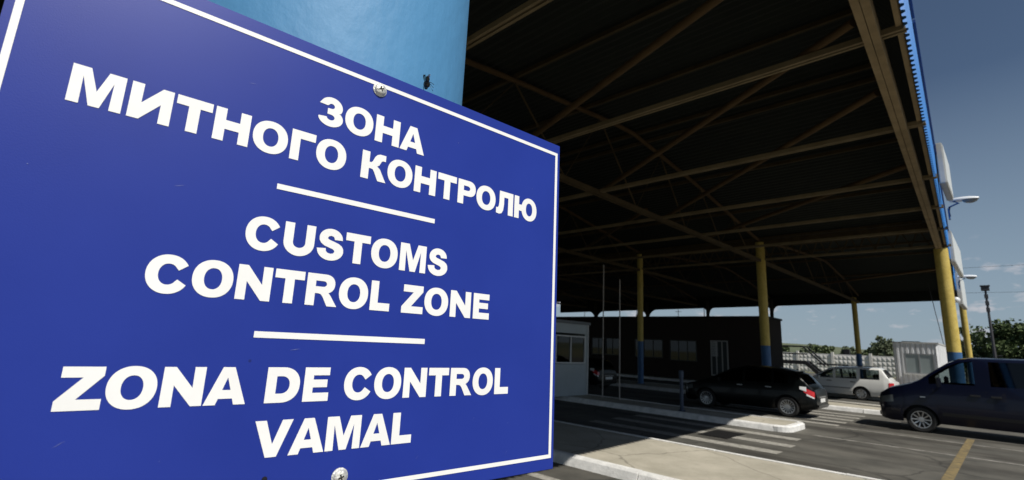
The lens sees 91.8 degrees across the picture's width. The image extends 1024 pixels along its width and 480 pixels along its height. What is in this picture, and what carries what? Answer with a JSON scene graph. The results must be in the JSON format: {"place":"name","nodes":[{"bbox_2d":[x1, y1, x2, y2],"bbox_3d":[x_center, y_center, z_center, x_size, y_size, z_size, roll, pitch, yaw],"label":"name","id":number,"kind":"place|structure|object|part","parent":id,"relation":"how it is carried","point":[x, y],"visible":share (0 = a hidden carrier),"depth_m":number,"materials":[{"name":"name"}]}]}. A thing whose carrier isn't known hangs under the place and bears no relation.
{"place":"outdoors","nodes":[
{"label":"outdoors","id":0,"kind":"place"},
{"bbox_2d":[494,373,1023,479],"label":"road","id":1,"kind":"structure","parent":0,"point":[867,459],"depth_m":11.47,"materials":[{"name":"grey asphalt"}]},
{"bbox_2d":[526,472,558,479],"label":"lane line","id":2,"kind":"object","parent":1,"relation":"on","point":[539,476],"visible":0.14,"depth_m":7.16,"materials":[{"name":"paint"}]},
{"bbox_2d":[588,355,616,388],"bbox_3d":[2.773,6.113,23.335,4.290,1.513,2.140,-9,-16,44],"label":"hatchback car","id":3,"kind":"object","parent":1,"relation":"on","point":[595,372],"visible":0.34,"depth_m":21.79,"materials":[{"name":"black paint"}]},
{"bbox_3d":[4.065,5.520,22.181,0.260,0.315,1.369,-9,-16,44],"label":"rear window","id":4,"kind":"part","parent":3,"relation":"part of","materials":[{"name":"black glass"}]},
{"bbox_2d":[554,394,804,432],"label":"traffic island","id":5,"kind":"structure","parent":1,"relation":"on","point":[754,421],"depth_m":14.40,"materials":[{"name":"concrete"}]},
{"bbox_2d":[554,319,590,396],"bbox_3d":[0.428,4.356,18.824,4.180,2.600,2.800,-9,-16,44],"label":"booth","id":6,"kind":"object","parent":5,"relation":"on","point":[571,356],"visible":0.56,"depth_m":17.70,"materials":[{"name":"white metal"}]},
{"bbox_2d":[555,334,585,363],"bbox_3d":[2.088,3.906,17.702,0.060,0.980,1.710,-9,-16,44],"label":"window","id":7,"kind":"structure","parent":6,"relation":"in","point":[569,349],"depth_m":17.68,"materials":[{"name":"grey glass"}]},
{"bbox_2d":[601,265,603,396],"bbox_3d":[3.319,3.247,18.063,0.120,4.750,0.114,-9,-16,44],"label":"pole","id":8,"kind":"object","parent":5,"relation":"on","point":[603,333],"visible":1,"depth_m":17.99,"materials":[{"name":"beige metal"}]},
{"bbox_2d":[618,280,620,399],"bbox_3d":[3.804,3.463,17.517,0.120,4.150,0.114,-9,-16,44],"label":"pole","id":9,"kind":"object","parent":5,"relation":"on","point":[619,340],"visible":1,"depth_m":17.48,"materials":[{"name":"beige metal"}]},
{"bbox_2d":[678,370,684,411],"bbox_3d":[5.030,4.465,14.722,0.200,1.170,0.200,-9,-16,44],"label":"bollard","id":10,"kind":"object","parent":5,"relation":"on","point":[681,374],"visible":0.99,"depth_m":14.68,"materials":[{"name":"blue"}]},
{"bbox_2d":[590,420,780,453],"bbox_3d":[3.662,4.419,11.263,4.450,0.001,0.380,-9,-16,44],"label":"crossing stripe","id":11,"kind":"object","parent":1,"relation":"on","point":[697,438],"visible":1,"depth_m":10.95,"materials":[{"name":"paint"}]},
{"bbox_2d":[613,417,795,447],"bbox_3d":[4.378,4.608,12.007,4.400,0.001,0.380,-9,-16,44],"label":"crossing stripe","id":12,"kind":"object","parent":1,"relation":"on","point":[736,437],"visible":0.96,"depth_m":11.95,"materials":[{"name":"paint"}]},
{"bbox_2d":[633,415,799,440],"bbox_3d":[5.084,4.812,12.831,4.220,0.001,0.380,-9,-16,44],"label":"crossing stripe","id":13,"kind":"object","parent":1,"relation":"on","point":[744,431],"visible":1,"depth_m":12.61,"materials":[{"name":"paint"}]},
{"bbox_2d":[553,420,880,479],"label":"traffic island","id":14,"kind":"structure","parent":1,"relation":"on","point":[620,455],"depth_m":7.98,"materials":[{"name":"concrete"}]},
{"bbox_2d":[699,430,744,438],"bbox_3d":[4.919,4.551,11.634,0.660,0.018,1.100,-9,-16,44],"label":"drain grate","id":15,"kind":"object","parent":1,"relation":"on","point":[721,434],"visible":1,"depth_m":11.56,"materials":[{"name":"black metal"}]},
{"bbox_2d":[611,379,881,414],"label":"traffic island","id":16,"kind":"structure","parent":1,"relation":"on","point":[856,407],"depth_m":20.19,"materials":[{"name":"concrete"}]},
{"bbox_2d":[0,0,972,383],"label":"canopy","id":17,"kind":"object","parent":16,"relation":"on","point":[766,154],"visible":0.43,"depth_m":13.68,"materials":[{"name":"metal"}]},
{"bbox_2d":[0,0,559,479],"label":"customs sign","id":18,"kind":"object","parent":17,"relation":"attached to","point":[236,246],"visible":1,"depth_m":0.45,"materials":[{"name":"blue metal"}]},
{"bbox_2d":[423,74,433,90],"bbox_3d":[-0.103,-0.191,0.606,0.012,0.012,0.019,-14,-31,-28],"label":"fly","id":19,"kind":"object","parent":18,"relation":"on","point":[427,84],"visible":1,"depth_m":0.60,"materials":[{"name":"black"}]},
{"bbox_2d":[928,284,943,343],"bbox_3d":[23.367,4.095,27.341,0.381,3.403,0.036,-9,-16,44],"label":"hanging cable","id":20,"kind":"object","parent":17,"relation":"hanging from","point":[935,313],"visible":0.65,"depth_m":27.33,"materials":[{"name":"grey metal"}]},
{"bbox_2d":[935,143,953,200],"bbox_3d":[11.773,-1.821,13.557,0.232,1.100,2.000,-9,-16,44],"label":"sign box","id":21,"kind":"object","parent":17,"relation":"attached to","point":[943,175],"visible":0.96,"depth_m":12.92,"materials":[{"name":"grey plastic"}]},
{"bbox_2d":[948,231,963,276],"bbox_3d":[19.571,0.697,21.934,0.232,1.300,5.000,-9,-16,44],"label":"sign box","id":22,"kind":"object","parent":17,"relation":"attached to","point":[955,259],"visible":0.9,"depth_m":20.83,"materials":[{"name":"grey plastic"}]},
{"bbox_2d":[955,273,967,309],"bbox_3d":[26.921,3.133,29.774,0.292,1.800,4.000,-9,-16,44],"label":"sign box","id":23,"kind":"object","parent":17,"relation":"attached to","point":[961,295],"visible":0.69,"depth_m":28.53,"materials":[{"name":"grey plastic"}]},
{"bbox_2d":[947,196,978,219],"bbox_3d":[14.027,-1.011,15.406,0.754,0.675,0.342,-9,-16,44],"label":"edge lamp","id":24,"kind":"object","parent":17,"relation":"attached to","point":[968,199],"visible":0.92,"depth_m":15.38,"materials":[{"name":"white metal"}]},
{"bbox_2d":[957,275,976,288],"bbox_3d":[22.599,2.067,24.591,0.720,0.680,0.360,-9,-16,44],"label":"edge lamp","id":25,"kind":"object","parent":17,"relation":"attached to","point":[970,276],"visible":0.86,"depth_m":24.55,"materials":[{"name":"white metal"}]},
{"bbox_2d":[617,373,879,400],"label":"traffic island","id":26,"kind":"structure","parent":1,"relation":"on","point":[691,380],"depth_m":31.01,"materials":[{"name":"concrete"}]},
{"bbox_2d":[556,314,783,379],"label":"brick building","id":27,"kind":"structure","parent":26,"relation":"on","point":[698,347],"depth_m":31.85,"materials":[{"name":"black brick"}]},
{"bbox_2d":[592,337,618,355],"bbox_3d":[6.775,7.697,35.932,2.400,1.200,0.050,-9,-16,44],"label":"window","id":28,"kind":"structure","parent":27,"relation":"in","point":[611,345],"depth_m":35.86,"materials":[{"name":"grey glass"}]},
{"bbox_2d":[635,339,662,357],"bbox_3d":[9.235,7.318,33.543,2.100,1.200,0.050,-9,-16,44],"label":"window","id":29,"kind":"structure","parent":27,"relation":"in","point":[653,348],"depth_m":33.37,"materials":[{"name":"grey glass"}]},
{"bbox_2d":[670,340,696,361],"bbox_3d":[10.979,7.098,31.836,1.800,1.300,0.050,-9,-16,44],"label":"window","id":30,"kind":"structure","parent":27,"relation":"in","point":[680,350],"depth_m":31.81,"materials":[{"name":"grey"}]},
{"bbox_2d":[710,340,728,375],"bbox_3d":[12.612,7.182,30.146,1.050,2.100,0.075,-9,-16,44],"label":"glazed door","id":31,"kind":"structure","parent":27,"relation":"in","point":[719,349],"depth_m":30.17,"materials":[{"name":"grey"}]},
{"bbox_2d":[892,341,947,383],"bbox_3d":[20.849,6.554,25.134,1.765,2.760,4.610,-9,-16,44],"label":"metal booth","id":32,"kind":"object","parent":26,"relation":"on","point":[915,360],"visible":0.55,"depth_m":23.79,"materials":[{"name":"grey metal"}]},
{"bbox_2d":[904,353,935,373],"bbox_3d":[19.416,5.895,23.616,1.120,0.940,0.050,-9,-16,44],"label":"window","id":33,"kind":"structure","parent":32,"relation":"in","point":[914,363],"depth_m":23.62,"materials":[{"name":"grey glass"}]},
{"bbox_2d":[685,365,828,416],"bbox_3d":[8.314,5.094,17.158,4.290,1.513,2.140,-9,-16,44],"label":"hatchback car","id":34,"kind":"object","parent":1,"relation":"on","point":[787,392],"visible":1,"depth_m":16.22,"materials":[{"name":"black paint"}]},
{"bbox_3d":[7.466,4.618,17.025,0.870,0.435,0.105,-9,-16,44],"label":"side window","id":35,"kind":"part","parent":34,"relation":"part of","materials":[{"name":"black glass"}]},
{"bbox_3d":[8.130,4.481,16.395,0.820,0.414,0.105,-9,-16,44],"label":"side window","id":36,"kind":"part","parent":34,"relation":"part of","materials":[{"name":"black glass"}]},
{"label":"side window","id":37,"kind":"part","parent":34,"relation":"part of","materials":[{"name":"black glass"}]},
{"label":"rear window","id":38,"kind":"part","parent":34,"relation":"part of","materials":[{"name":"black glass"}]},
{"bbox_2d":[693,407,838,425],"bbox_3d":[7.756,5.508,15.572,4.280,0.001,0.360,-9,-16,44],"label":"crossing stripe","id":39,"kind":"object","parent":1,"relation":"on","point":[769,416],"visible":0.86,"depth_m":15.36,"materials":[{"name":"paint"}]},
{"bbox_2d":[712,406,846,423],"bbox_3d":[8.399,5.671,16.209,4.280,0.001,0.360,-9,-16,44],"label":"crossing stripe","id":40,"kind":"object","parent":1,"relation":"on","point":[781,415],"visible":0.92,"depth_m":16.02,"materials":[{"name":"paint"}]},
{"bbox_2d":[715,404,853,420],"bbox_3d":[9.043,5.833,16.846,4.280,0.001,0.360,-9,-16,44],"label":"crossing stripe","id":41,"kind":"object","parent":1,"relation":"on","point":[778,411],"visible":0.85,"depth_m":16.85,"materials":[{"name":"paint"}]},
{"bbox_2d":[735,404,859,418],"bbox_3d":[9.687,5.996,17.483,4.280,0.001,0.360,-9,-16,44],"label":"crossing stripe","id":42,"kind":"object","parent":1,"relation":"on","point":[811,413],"visible":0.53,"depth_m":16.70,"materials":[{"name":"paint"}]},
{"bbox_2d":[782,345,828,373],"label":"railing","id":43,"kind":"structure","parent":1,"relation":"on","point":[814,368],"depth_m":41.57,"materials":[{"name":"black metal"}]},
{"bbox_2d":[817,349,849,365],"bbox_3d":[26.148,10.083,40.336,2.400,2.420,0.300,-9,-16,44],"label":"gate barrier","id":44,"kind":"object","parent":1,"relation":"on","point":[846,351],"visible":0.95,"depth_m":39.90,"materials":[{"name":"metal"}]},
{"bbox_2d":[813,410,865,416],"bbox_3d":[10.331,6.159,18.119,4.280,0.001,0.360,-9,-16,44],"label":"crossing stripe","id":45,"kind":"object","parent":1,"relation":"on","point":[839,413],"visible":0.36,"depth_m":17.16,"materials":[{"name":"paint"}]},
{"bbox_2d":[812,365,899,400],"bbox_3d":[16.301,6.957,24.457,4.480,1.575,2.080,-9,-16,44],"label":"estate car","id":46,"kind":"object","parent":1,"relation":"on","point":[862,383],"visible":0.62,"depth_m":23.46,"materials":[{"name":"white paint"}]},
{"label":"side window","id":47,"kind":"part","parent":46,"relation":"part of","materials":[{"name":"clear glass"}]},
{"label":"side window","id":48,"kind":"part","parent":46,"relation":"part of","materials":[{"name":"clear glass"}]},
{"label":"side window","id":49,"kind":"part","parent":46,"relation":"part of","materials":[{"name":"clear glass"}]},
{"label":"rear window","id":50,"kind":"part","parent":46,"relation":"part of","materials":[{"name":"black glass"}]},
{"bbox_2d":[814,435,1023,465],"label":"lane line","id":51,"kind":"object","parent":1,"relation":"on","point":[920,450],"visible":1,"depth_m":10.74,"materials":[{"name":"paint"}]},
{"bbox_2d":[839,427,1023,451],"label":"lane line","id":52,"kind":"object","parent":1,"relation":"on","point":[931,439],"visible":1,"depth_m":12.36,"materials":[{"name":"paint"}]},
{"bbox_2d":[880,355,1023,432],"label":"van","id":53,"kind":"object","parent":1,"relation":"on","point":[984,393],"visible":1,"depth_m":13.12,"materials":[{"name":"blue paint"}]},
{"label":"side window","id":54,"kind":"part","parent":53,"relation":"part of","materials":[{"name":"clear glass"}]},
{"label":"side window","id":55,"kind":"part","parent":53,"relation":"part of","materials":[{"name":"black glass"}]},
{"bbox_2d":[941,439,974,479],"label":"yellow line","id":56,"kind":"object","parent":1,"relation":"on","point":[951,472],"visible":1,"depth_m":9.68,"materials":[{"name":"paint"}]},
{"bbox_2d":[979,285,996,357],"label":"floodlight mast","id":57,"kind":"object","parent":1,"relation":"on","point":[985,288],"visible":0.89,"depth_m":44.48,"materials":[{"name":"grey metal"}]},
{"bbox_2d":[962,318,1023,358],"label":"tree","id":58,"kind":"object","parent":1,"relation":"on","point":[1008,339],"visible":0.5,"depth_m":45.22,"materials":[{"name":"green plant"}]},
{"bbox_2d":[556,0,1023,349],"label":"sky","id":59,"kind":"structure","parent":0,"point":[972,51],"materials":[{"name":"blue"}]},
{"bbox_2d":[782,343,863,353],"bbox_3d":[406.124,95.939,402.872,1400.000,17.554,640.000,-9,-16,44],"label":"hills","id":60,"kind":"structure","parent":0,"point":[837,350],"depth_m":477.35,"materials":[{"name":"green plant"}]},
{"label":"ground","id":61,"kind":"structure","parent":0,"visible":0},
{"bbox_2d":[782,347,789,351],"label":"shrub","id":62,"kind":"object","parent":61,"relation":"on","point":[786,349],"visible":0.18,"depth_m":91.64,"materials":[{"name":"green plant"}]},
{"bbox_2d":[799,343,818,352],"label":"shrub","id":63,"kind":"object","parent":61,"relation":"on","point":[803,350],"visible":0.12,"depth_m":92.83,"materials":[{"name":"green plant"}]},
{"bbox_2d":[807,345,834,353],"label":"shrub","id":64,"kind":"object","parent":61,"relation":"on","point":[824,349],"visible":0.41,"depth_m":84.33,"materials":[{"name":"green plant"}]},
{"bbox_2d":[783,351,895,376],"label":"concrete fence","id":65,"kind":"object","parent":61,"relation":"on","point":[887,363],"visible":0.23,"depth_m":62.81,"materials":[{"name":"white concrete"}]},
{"bbox_2d":[839,346,861,354],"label":"shrub","id":66,"kind":"object","parent":61,"relation":"on","point":[852,350],"visible":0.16,"depth_m":85.44,"materials":[{"name":"green plant"}]},
{"bbox_2d":[867,342,893,356],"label":"shrub","id":67,"kind":"object","parent":61,"relation":"on","point":[869,349],"visible":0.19,"depth_m":79.60,"materials":[{"name":"green plant"}]},
{"bbox_2d":[871,335,893,355],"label":"tree","id":68,"kind":"object","parent":61,"relation":"on","point":[882,345],"visible":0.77,"depth_m":73.14,"materials":[{"name":"green plant"}]},
{"bbox_2d":[959,327,974,353],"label":"tree","id":69,"kind":"object","parent":61,"relation":"on","point":[962,341],"visible":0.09,"depth_m":52.47,"materials":[{"name":"green plant"}]}
]}

